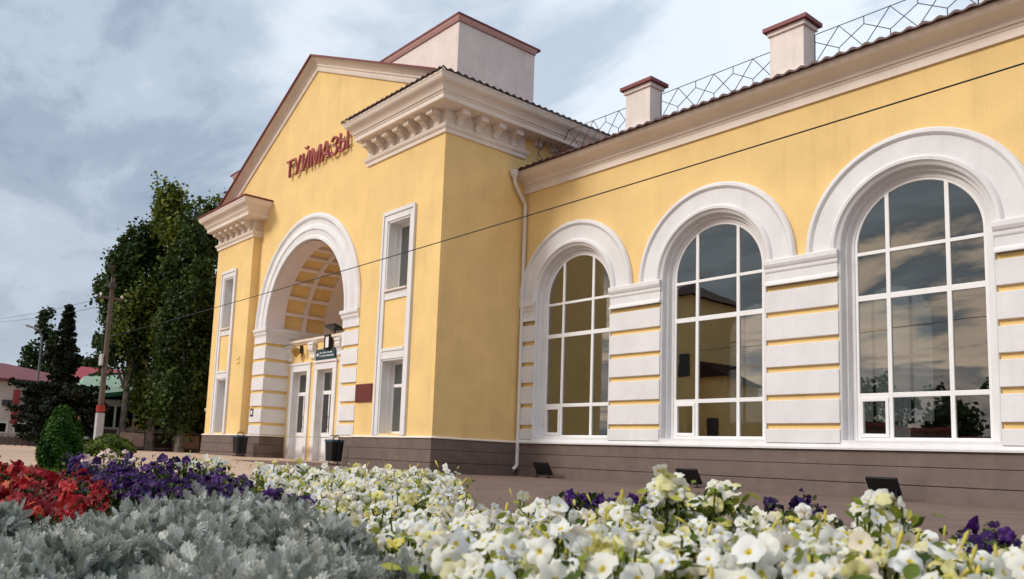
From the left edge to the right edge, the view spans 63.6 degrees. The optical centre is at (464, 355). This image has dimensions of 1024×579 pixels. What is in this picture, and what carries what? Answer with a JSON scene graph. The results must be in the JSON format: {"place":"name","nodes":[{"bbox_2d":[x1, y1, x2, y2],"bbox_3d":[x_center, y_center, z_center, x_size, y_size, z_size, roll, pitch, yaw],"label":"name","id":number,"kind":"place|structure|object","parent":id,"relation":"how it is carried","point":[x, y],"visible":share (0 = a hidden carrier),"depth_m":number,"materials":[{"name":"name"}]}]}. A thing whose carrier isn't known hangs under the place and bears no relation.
{"place":"outdoors","nodes":[
{"label":"outdoors","id":0,"kind":"place"},
{"bbox_2d":[24,509,113,528],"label":"flower bed soil","id":1,"kind":"structure","parent":0,"point":[111,513],"depth_m":5.36,"materials":[{"name":"black soil"}]},
{"bbox_2d":[0,455,122,530],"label":"red flowers","id":2,"kind":"object","parent":1,"relation":"on","point":[20,481],"visible":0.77,"depth_m":3.58,"materials":[{"name":"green plant"}]},
{"bbox_2d":[80,448,139,514],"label":"petunias","id":3,"kind":"object","parent":1,"relation":"on","point":[112,456],"visible":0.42,"depth_m":5.62,"materials":[{"name":"white plant"}]},
{"bbox_2d":[55,448,260,513],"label":"purple petunias","id":4,"kind":"object","parent":1,"relation":"on","point":[131,483],"visible":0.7,"depth_m":4.33,"materials":[{"name":"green plant"}]},
{"bbox_2d":[0,480,427,578],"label":"silver foliage","id":5,"kind":"object","parent":1,"relation":"on","point":[249,535],"visible":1,"depth_m":1.88,"materials":[{"name":"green plant"}]},
{"bbox_2d":[241,484,326,509],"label":"purple petunias","id":6,"kind":"object","parent":1,"relation":"on","point":[275,494],"visible":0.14,"depth_m":3.12,"materials":[{"name":"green plant"}]},
{"bbox_2d":[165,450,1023,578],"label":"white petunias","id":7,"kind":"object","parent":1,"relation":"on","point":[437,525],"visible":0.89,"depth_m":1.74,"materials":[{"name":"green plant"}]},
{"bbox_2d":[545,488,647,516],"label":"purple petunias","id":8,"kind":"object","parent":1,"relation":"on","point":[581,499],"visible":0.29,"depth_m":3.28,"materials":[{"name":"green plant"}]},
{"bbox_2d":[624,464,700,535],"bbox_3d":[0.559,0.552,2.302,0.203,0.496,0.356,-1,-8,23],"label":"tall white petunia","id":9,"kind":"object","parent":1,"relation":"on","point":[665,489],"visible":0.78,"depth_m":2.25,"materials":[{"name":"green plant"}]},
{"bbox_2d":[690,479,760,543],"bbox_3d":[0.704,0.567,2.270,0.206,0.451,0.259,4,-7,-9],"label":"tall white petunia","id":10,"kind":"object","parent":1,"relation":"on","point":[717,499],"visible":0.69,"depth_m":2.24,"materials":[{"name":"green plant"}]},
{"bbox_2d":[745,488,832,523],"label":"purple petunias","id":11,"kind":"object","parent":1,"relation":"on","point":[769,503],"visible":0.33,"depth_m":2.74,"materials":[{"name":"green plant"}]},
{"bbox_2d":[838,488,945,546],"bbox_3d":[0.975,0.528,1.911,0.220,0.435,0.348,1,-7,14],"label":"tall white petunia","id":12,"kind":"object","parent":1,"relation":"on","point":[868,507],"visible":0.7,"depth_m":1.90,"materials":[{"name":"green plant"}]},
{"bbox_2d":[939,515,1022,574],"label":"purple petunias","id":13,"kind":"object","parent":1,"relation":"on","point":[1006,535],"visible":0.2,"depth_m":2.04,"materials":[{"name":"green plant"}]},
{"bbox_2d":[0,464,226,488],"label":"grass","id":14,"kind":"structure","parent":0,"point":[55,470],"depth_m":12.78,"materials":[{"name":"green plant"}]},
{"bbox_2d":[0,0,980,370],"label":"sky","id":15,"kind":"structure","parent":0,"point":[97,97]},
{"bbox_2d":[0,444,1023,523],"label":"square asphalt","id":16,"kind":"structure","parent":0,"point":[25,454],"depth_m":24.28,"materials":[{"name":"beige asphalt"}]},
{"bbox_2d":[26,324,42,398],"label":"street lamp","id":17,"kind":"object","parent":16,"relation":"on","point":[39,362],"visible":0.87,"depth_m":42.17,"materials":[{"name":"metal"}]},
{"bbox_2d":[27,423,93,445],"bbox_3d":[-19.774,3.805,40.679,4.290,1.420,1.700,-3,-9,36],"label":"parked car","id":18,"kind":"object","parent":16,"relation":"on","point":[88,433],"visible":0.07,"depth_m":39.62,"materials":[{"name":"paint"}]},
{"bbox_2d":[93,265,122,438],"bbox_3d":[-14.043,0.152,31.847,0.775,7.180,1.539,3,-7,-3],"label":"utility pole","id":19,"kind":"object","parent":16,"relation":"on","point":[100,410],"visible":0.88,"depth_m":32.20,"materials":[{"name":"brown wood"}]},
{"bbox_2d":[0,298,121,321],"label":"power line","id":20,"kind":"object","parent":19,"relation":"attached to","point":[53,309],"visible":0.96,"depth_m":37.97,"materials":[{"name":"black metal"}]},
{"bbox_2d":[106,63,1023,337],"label":"overhead cable","id":21,"kind":"object","parent":19,"relation":"attached to","point":[658,175],"visible":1,"depth_m":12.27,"materials":[{"name":"black metal"}]},
{"bbox_2d":[85,213,166,435],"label":"birch tree","id":22,"kind":"object","parent":16,"relation":"on","point":[127,258],"visible":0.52,"depth_m":41.38,"materials":[{"name":"green plant"}]},
{"bbox_2d":[98,170,212,450],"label":"birch tree","id":23,"kind":"object","parent":16,"relation":"on","point":[165,212],"visible":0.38,"depth_m":41.07,"materials":[{"name":"green plant"}]},
{"bbox_2d":[117,429,202,452],"bbox_3d":[-12.627,4.479,41.649,9.530,1.050,0.080,8,-9,-38],"label":"panel fence","id":24,"kind":"object","parent":16,"relation":"on","point":[137,440],"visible":0.23,"depth_m":39.51,"materials":[{"name":"metal"}]},
{"bbox_2d":[133,203,218,452],"bbox_3d":[-13.186,-1.328,40.063,5.176,12.203,4.561,8,-9,-38],"label":"birch tree","id":25,"kind":"object","parent":16,"relation":"on","point":[186,292],"visible":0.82,"depth_m":38.99,"materials":[{"name":"green plant"}]},
{"bbox_2d":[232,432,248,456],"bbox_3d":[-8.841,3.488,32.533,0.470,0.968,0.590,8,-9,-38],"label":"litter bin","id":26,"kind":"object","parent":16,"relation":"on","point":[240,443],"visible":0.97,"depth_m":32.35,"materials":[{"name":"black metal"}]},
{"bbox_2d":[46,477,1023,548],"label":"paving","id":27,"kind":"structure","parent":0,"point":[487,495],"depth_m":10.20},
{"bbox_2d":[232,459,1023,522],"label":"square paving","id":28,"kind":"structure","parent":0,"point":[992,513],"depth_m":15.52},
{"bbox_2d":[325,435,344,464],"bbox_3d":[-4.241,3.078,26.879,0.470,0.968,0.590,8,-9,-38],"label":"litter bin","id":29,"kind":"object","parent":28,"relation":"on","point":[334,444],"visible":0.99,"depth_m":26.72,"materials":[{"name":"black metal"}]},
{"bbox_2d":[532,462,552,477],"bbox_3d":[2.263,3.294,23.746,0.273,0.454,0.600,8,-9,-38],"label":"floodlight","id":30,"kind":"object","parent":28,"relation":"on","point":[542,468],"visible":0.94,"depth_m":23.70,"materials":[{"name":"black metal"}]},
{"bbox_2d":[675,468,701,487],"bbox_3d":[5.398,2.940,19.803,0.273,0.454,0.600,8,-9,-38],"label":"floodlight","id":31,"kind":"object","parent":28,"relation":"on","point":[690,475],"visible":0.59,"depth_m":19.71,"materials":[{"name":"black metal"}]},
{"bbox_2d":[865,476,901,500],"bbox_3d":[8.251,2.616,16.209,0.273,0.454,0.600,8,-9,-38],"label":"floodlight","id":32,"kind":"object","parent":28,"relation":"on","point":[890,484],"visible":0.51,"depth_m":16.13,"materials":[{"name":"black metal"}]},
{"bbox_3d":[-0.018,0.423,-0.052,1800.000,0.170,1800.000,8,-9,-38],"label":"ground","id":33,"kind":"structure","parent":0,"visible":0},
{"bbox_2d":[0,435,36,445],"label":"picket fence","id":34,"kind":"object","parent":33,"relation":"on","point":[8,440],"visible":0.17,"depth_m":40.01,"materials":[{"name":"metal"}]},
{"bbox_2d":[16,345,31,367],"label":"poplar tree","id":35,"kind":"object","parent":33,"relation":"on","point":[18,361],"visible":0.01,"depth_m":63.16,"materials":[{"name":"green plant"}]},
{"bbox_2d":[0,363,50,444],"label":"pale house","id":36,"kind":"structure","parent":33,"relation":"on","point":[7,371],"depth_m":43.62,"materials":[{"name":"white paint"}]},
{"bbox_2d":[0,422,7,432],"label":"window","id":37,"kind":"structure","parent":36,"relation":"in","point":[3,425],"depth_m":43.25,"materials":[{"name":"black glass"}]},
{"bbox_2d":[2,389,20,423],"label":"red blade sign","id":38,"kind":"object","parent":36,"relation":"attached to","point":[16,395],"visible":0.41,"depth_m":43.23,"materials":[{"name":"metal"}]},
{"bbox_2d":[12,422,25,433],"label":"window","id":39,"kind":"structure","parent":36,"relation":"in","point":[15,430],"depth_m":43.63,"materials":[{"name":"grey glass"}]},
{"bbox_2d":[21,306,56,371],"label":"poplar tree","id":40,"kind":"object","parent":33,"relation":"on","point":[31,354],"visible":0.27,"depth_m":62.14,"materials":[{"name":"green plant"}]},
{"bbox_2d":[35,323,59,373],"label":"poplar tree","id":41,"kind":"object","parent":33,"relation":"on","point":[53,336],"visible":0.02,"depth_m":61.26,"materials":[{"name":"green plant"}]},
{"bbox_2d":[4,303,110,444],"bbox_3d":[-19.413,0.976,40.126,4.448,7.130,4.628,4,-7,-11],"label":"spruce tree","id":42,"kind":"object","parent":33,"relation":"on","point":[65,358],"visible":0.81,"depth_m":39.52,"materials":[{"name":"green plant"}]},
{"bbox_2d":[79,352,89,365],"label":"poplar tree","id":43,"kind":"object","parent":33,"relation":"on","point":[81,362],"depth_m":66.06,"materials":[{"name":"green plant"}]},
{"bbox_2d":[71,366,121,379],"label":"red roof house","id":44,"kind":"structure","parent":33,"relation":"on","point":[81,372],"depth_m":56.06,"materials":[{"name":"red metal"}]},
{"bbox_2d":[81,330,112,367],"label":"poplar tree","id":45,"kind":"object","parent":33,"relation":"on","point":[88,362],"visible":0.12,"depth_m":63.80,"materials":[{"name":"green plant"}]},
{"bbox_2d":[83,433,136,457],"bbox_3d":[-10.331,2.606,23.766,1.592,0.786,1.525,8,-9,-38],"label":"shrub","id":46,"kind":"object","parent":33,"relation":"on","point":[115,443],"visible":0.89,"depth_m":23.48,"materials":[{"name":"green plant"}]},
{"bbox_2d":[78,373,191,451],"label":"green roof house","id":47,"kind":"structure","parent":33,"relation":"on","point":[113,398],"depth_m":42.82,"materials":[{"name":"brown brick"}]},
{"bbox_2d":[93,405,171,431],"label":"window","id":48,"kind":"structure","parent":47,"relation":"in","point":[114,418],"depth_m":42.38,"materials":[{"name":"black glass"}]},
{"bbox_2d":[157,190,222,452],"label":"birch tree","id":49,"kind":"object","parent":33,"relation":"on","point":[199,428],"visible":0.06,"depth_m":42.95,"materials":[{"name":"green plant"}]},
{"bbox_2d":[197,0,1023,507],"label":"railway station","id":50,"kind":"object","parent":33,"relation":"on","point":[835,308],"visible":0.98,"depth_m":22.00,"materials":[{"name":"yellow paint"}]},
{"bbox_2d":[291,346,303,356],"bbox_3d":[-6.585,-0.150,32.770,0.637,0.440,0.451,-1,-8,24],"label":"wall lamp","id":51,"kind":"object","parent":50,"relation":"attached to","point":[296,352],"visible":1,"depth_m":32.67,"materials":[{"name":"gold metal"}]},
{"bbox_2d":[293,372,306,458],"bbox_3d":[-6.410,2.394,32.732,0.134,3.490,1.160,8,-9,-38],"label":"door","id":52,"kind":"structure","parent":50,"relation":"in","point":[302,376],"depth_m":32.96,"materials":[{"name":"white glass"}]},
{"bbox_2d":[286,130,352,177],"bbox_3d":[-5.549,-7.712,31.333,0.190,0.928,4.950,8,-9,-38],"label":"station name sign","id":53,"kind":"object","parent":50,"relation":"attached to","point":[312,156],"visible":1,"depth_m":31.11,"materials":[{"name":"metal"}]},
{"bbox_2d":[318,369,332,461],"bbox_3d":[-5.153,2.256,31.183,0.134,3.490,1.160,8,-9,-38],"label":"door","id":54,"kind":"structure","parent":50,"relation":"in","point":[327,374],"depth_m":31.41,"materials":[{"name":"white glass"}]},
{"bbox_2d":[316,347,335,362],"bbox_3d":[-5.248,-0.007,31.269,0.067,0.520,1.440,8,-9,-38],"label":"door sign","id":55,"kind":"object","parent":50,"relation":"attached to","point":[323,354],"visible":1,"depth_m":31.22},
{"bbox_2d":[323,334,332,348],"bbox_3d":[-5.125,-0.518,31.130,0.180,0.530,0.380,8,-9,-38],"label":"wall lantern","id":56,"kind":"object","parent":50,"relation":"attached to","point":[328,341],"depth_m":31.03,"materials":[{"name":"black metal"}]},
{"bbox_2d":[325,323,342,333],"bbox_3d":[-4.910,-0.985,31.088,0.424,0.382,0.720,8,-9,-38],"label":"portal floodlight","id":57,"kind":"object","parent":50,"relation":"on","point":[334,327],"visible":0.85,"depth_m":31.00,"materials":[{"name":"black metal"}]},
{"bbox_2d":[355,383,372,401],"bbox_3d":[-3.221,1.194,26.422,0.048,0.580,0.950,8,-9,-38],"label":"plaque","id":58,"kind":"object","parent":50,"relation":"attached to","point":[363,392],"visible":1,"depth_m":26.36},
{"bbox_2d":[390,361,402,433],"bbox_3d":[-1.934,1.296,25.464,0.060,2.257,1.000,8,-9,-38],"label":"window","id":59,"kind":"structure","parent":50,"relation":"in","point":[398,366],"depth_m":25.68,"materials":[{"name":"grey glass"}]},
{"bbox_2d":[398,223,409,286],"bbox_3d":[-1.750,-3.127,26.009,0.060,2.199,1.000,8,-9,-38],"label":"window","id":60,"kind":"structure","parent":50,"relation":"in","point":[405,229],"depth_m":26.23,"materials":[{"name":"grey glass"}]},
{"bbox_2d":[543,253,609,437],"bbox_3d":[3.342,-0.329,24.261,0.092,5.485,2.600,8,-9,-38],"label":"window","id":61,"kind":"structure","parent":50,"relation":"in","point":[578,303],"depth_m":24.25,"materials":[{"name":"clear glass"}]},
{"bbox_2d":[673,222,763,438],"bbox_3d":[6.331,-0.659,20.578,0.092,5.485,2.600,8,-9,-38],"label":"window","id":62,"kind":"structure","parent":50,"relation":"in","point":[719,324],"depth_m":20.53,"materials":[{"name":"clear glass"}]},
{"bbox_2d":[855,177,993,441],"bbox_3d":[9.323,-0.988,16.891,0.092,5.485,2.600,8,-9,-38],"label":"window","id":63,"kind":"structure","parent":50,"relation":"in","point":[924,373],"depth_m":16.82,"materials":[{"name":"clear glass"}]},
{"label":"lawn","id":64,"kind":"structure","parent":0,"visible":0},
{"bbox_2d":[34,404,85,469],"bbox_3d":[-6.813,1.399,13.897,0.805,1.195,0.841,8,-9,-38],"label":"thuja bush","id":65,"kind":"object","parent":64,"relation":"on","point":[62,433],"visible":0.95,"depth_m":13.70,"materials":[{"name":"green plant"}]}
]}

